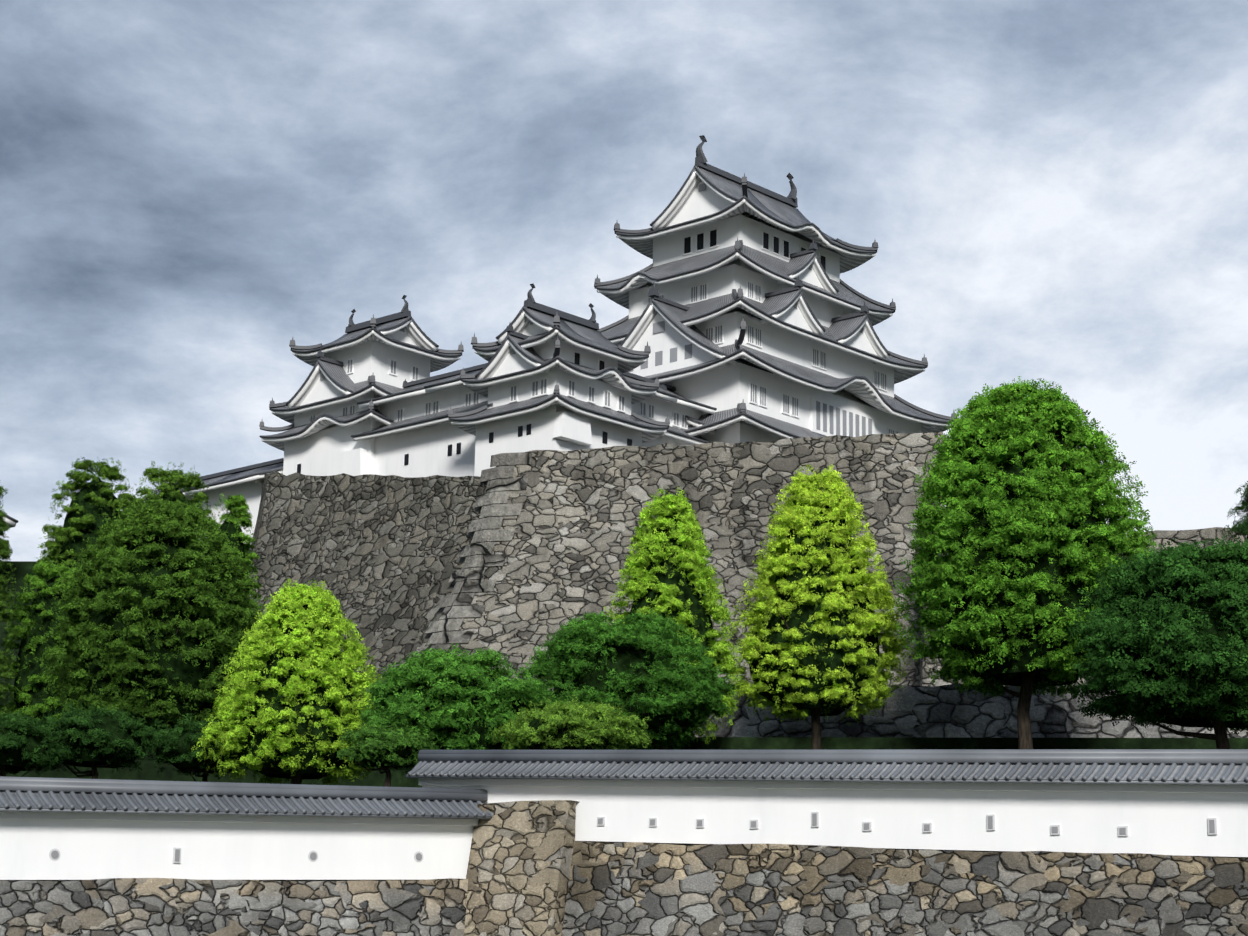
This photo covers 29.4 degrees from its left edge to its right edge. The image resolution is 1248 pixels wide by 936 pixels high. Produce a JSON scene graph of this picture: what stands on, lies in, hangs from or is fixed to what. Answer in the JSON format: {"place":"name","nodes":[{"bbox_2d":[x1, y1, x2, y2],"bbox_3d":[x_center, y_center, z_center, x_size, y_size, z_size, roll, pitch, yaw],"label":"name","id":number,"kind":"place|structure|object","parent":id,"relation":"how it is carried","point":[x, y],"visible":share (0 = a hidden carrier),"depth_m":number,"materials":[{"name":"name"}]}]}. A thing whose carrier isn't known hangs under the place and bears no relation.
{"place":"outdoors","nodes":[
{"label":"outdoors","id":0,"kind":"place"},
{"bbox_2d":[0,591,35,713],"bbox_3d":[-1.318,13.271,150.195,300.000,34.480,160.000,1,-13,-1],"label":"castle hill","id":1,"kind":"structure","parent":0,"point":[2,628],"depth_m":184.83,"materials":[{"name":"green plant"}]},
{"bbox_2d":[247,465,499,703],"bbox_3d":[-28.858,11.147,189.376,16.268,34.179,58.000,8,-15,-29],"label":"stone walls","id":2,"kind":"structure","parent":1,"relation":"on","point":[378,554],"depth_m":179.59,"materials":[{"name":"grey stone"}]},
{"bbox_2d":[185,180,920,542],"bbox_3d":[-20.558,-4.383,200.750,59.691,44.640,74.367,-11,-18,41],"label":"castle walls","id":3,"kind":"structure","parent":1,"relation":"on","point":[333,450],"depth_m":195.07,"materials":[{"name":"white paint"}]},
{"bbox_2d":[2,169,950,527],"bbox_3d":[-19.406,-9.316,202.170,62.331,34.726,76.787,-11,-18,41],"label":"roof eaves","id":4,"kind":"object","parent":3,"relation":"attached to","point":[862,389],"visible":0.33,"depth_m":197.16,"materials":[{"name":"white paint"}]},
{"bbox_2d":[6,165,951,522],"bbox_3d":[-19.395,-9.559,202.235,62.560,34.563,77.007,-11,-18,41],"label":"castle roofs","id":5,"kind":"structure","parent":4,"relation":"on","point":[782,213],"depth_m":197.11,"materials":[{"name":"grey tile"}]},
{"bbox_2d":[200,135,956,480],"bbox_3d":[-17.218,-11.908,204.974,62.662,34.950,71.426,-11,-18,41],"label":"roof ornaments","id":6,"kind":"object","parent":3,"relation":"attached to","point":[790,199],"depth_m":200.56},
{"bbox_2d":[0,376,1247,786],"bbox_3d":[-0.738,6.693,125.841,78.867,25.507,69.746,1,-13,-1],"label":"trees","id":7,"kind":"object","parent":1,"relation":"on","point":[630,659],"visible":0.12,"depth_m":111.53,"materials":[{"name":"green plant"}]},
{"bbox_2d":[436,432,1246,736],"bbox_3d":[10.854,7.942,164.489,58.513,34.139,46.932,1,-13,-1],"label":"stone walls","id":8,"kind":"structure","parent":1,"relation":"on","point":[573,524],"depth_m":167.37,"materials":[{"name":"grey stone"}]},
{"bbox_2d":[389,452,530,726],"bbox_3d":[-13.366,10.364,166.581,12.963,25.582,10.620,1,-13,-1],"label":"wall cornerstones","id":9,"kind":"object","parent":8,"relation":"attached to","point":[467,585],"visible":0.6,"depth_m":170.42,"materials":[{"name":"grey stone"}]},
{"bbox_2d":[699,683,1247,737],"bbox_3d":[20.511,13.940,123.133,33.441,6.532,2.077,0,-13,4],"label":"stone terrace","id":10,"kind":"structure","parent":1,"relation":"on","point":[947,711],"depth_m":124.17,"materials":[{"name":"grey stone"}]},
{"bbox_2d":[297,183,899,473],"bbox_3d":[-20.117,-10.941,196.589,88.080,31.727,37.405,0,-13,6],"label":"windows","id":11,"kind":"structure","parent":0,"point":[658,327],"depth_m":196.23,"materials":[{"name":"black wood"}]},
{"bbox_2d":[0,778,1247,935],"bbox_3d":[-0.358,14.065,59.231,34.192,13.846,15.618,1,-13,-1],"label":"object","id":12,"kind":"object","parent":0,"point":[1165,819],"depth_m":60.14,"materials":[{"name":"white paint"}]},
{"bbox_2d":[0,749,1247,818],"bbox_3d":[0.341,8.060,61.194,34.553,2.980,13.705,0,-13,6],"label":"roof","id":13,"kind":"structure","parent":12,"relation":"on","point":[1093,766],"depth_m":60.63,"materials":[{"name":"tile"}]},
{"bbox_2d":[49,812,1216,862],"bbox_3d":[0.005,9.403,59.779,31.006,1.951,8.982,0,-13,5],"label":"loophole frames","id":14,"kind":"structure","parent":12,"relation":"attached to","point":[756,827],"depth_m":59.73,"materials":[{"name":"white"}]},
{"bbox_2d":[51,813,1214,860],"bbox_3d":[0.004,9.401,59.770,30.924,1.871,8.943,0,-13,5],"label":"loopholes","id":15,"kind":"object","parent":14,"relation":"attached to","point":[55,854],"visible":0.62,"depth_m":59.67,"materials":[{"name":"grey"}]},
{"bbox_2d":[0,561,1247,787],"bbox_3d":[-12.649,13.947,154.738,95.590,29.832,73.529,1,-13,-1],"label":"grass","id":16,"kind":"structure","parent":0,"point":[148,769],"depth_m":117.42,"materials":[{"name":"green plant"}]},
{"bbox_2d":[0,0,1247,560],"label":"sky","id":17,"kind":"structure","parent":0,"point":[1056,191],"materials":[{"name":"grey"}]},
{"label":"ground","id":18,"kind":"structure","parent":0,"visible":0},
{"bbox_2d":[464,800,578,935],"bbox_3d":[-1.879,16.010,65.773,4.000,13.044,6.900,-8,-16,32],"label":"stone corner","id":19,"kind":"object","parent":18,"relation":"on","point":[519,867],"visible":0.79,"depth_m":64.13,"materials":[{"name":"beige stone"}]},
{"bbox_2d":[561,841,1247,935],"bbox_3d":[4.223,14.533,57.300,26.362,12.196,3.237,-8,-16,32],"label":"stone","id":20,"kind":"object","parent":18,"relation":"on","point":[634,889],"visible":0.77,"depth_m":58.49,"materials":[{"name":"grey stone"}]}
]}

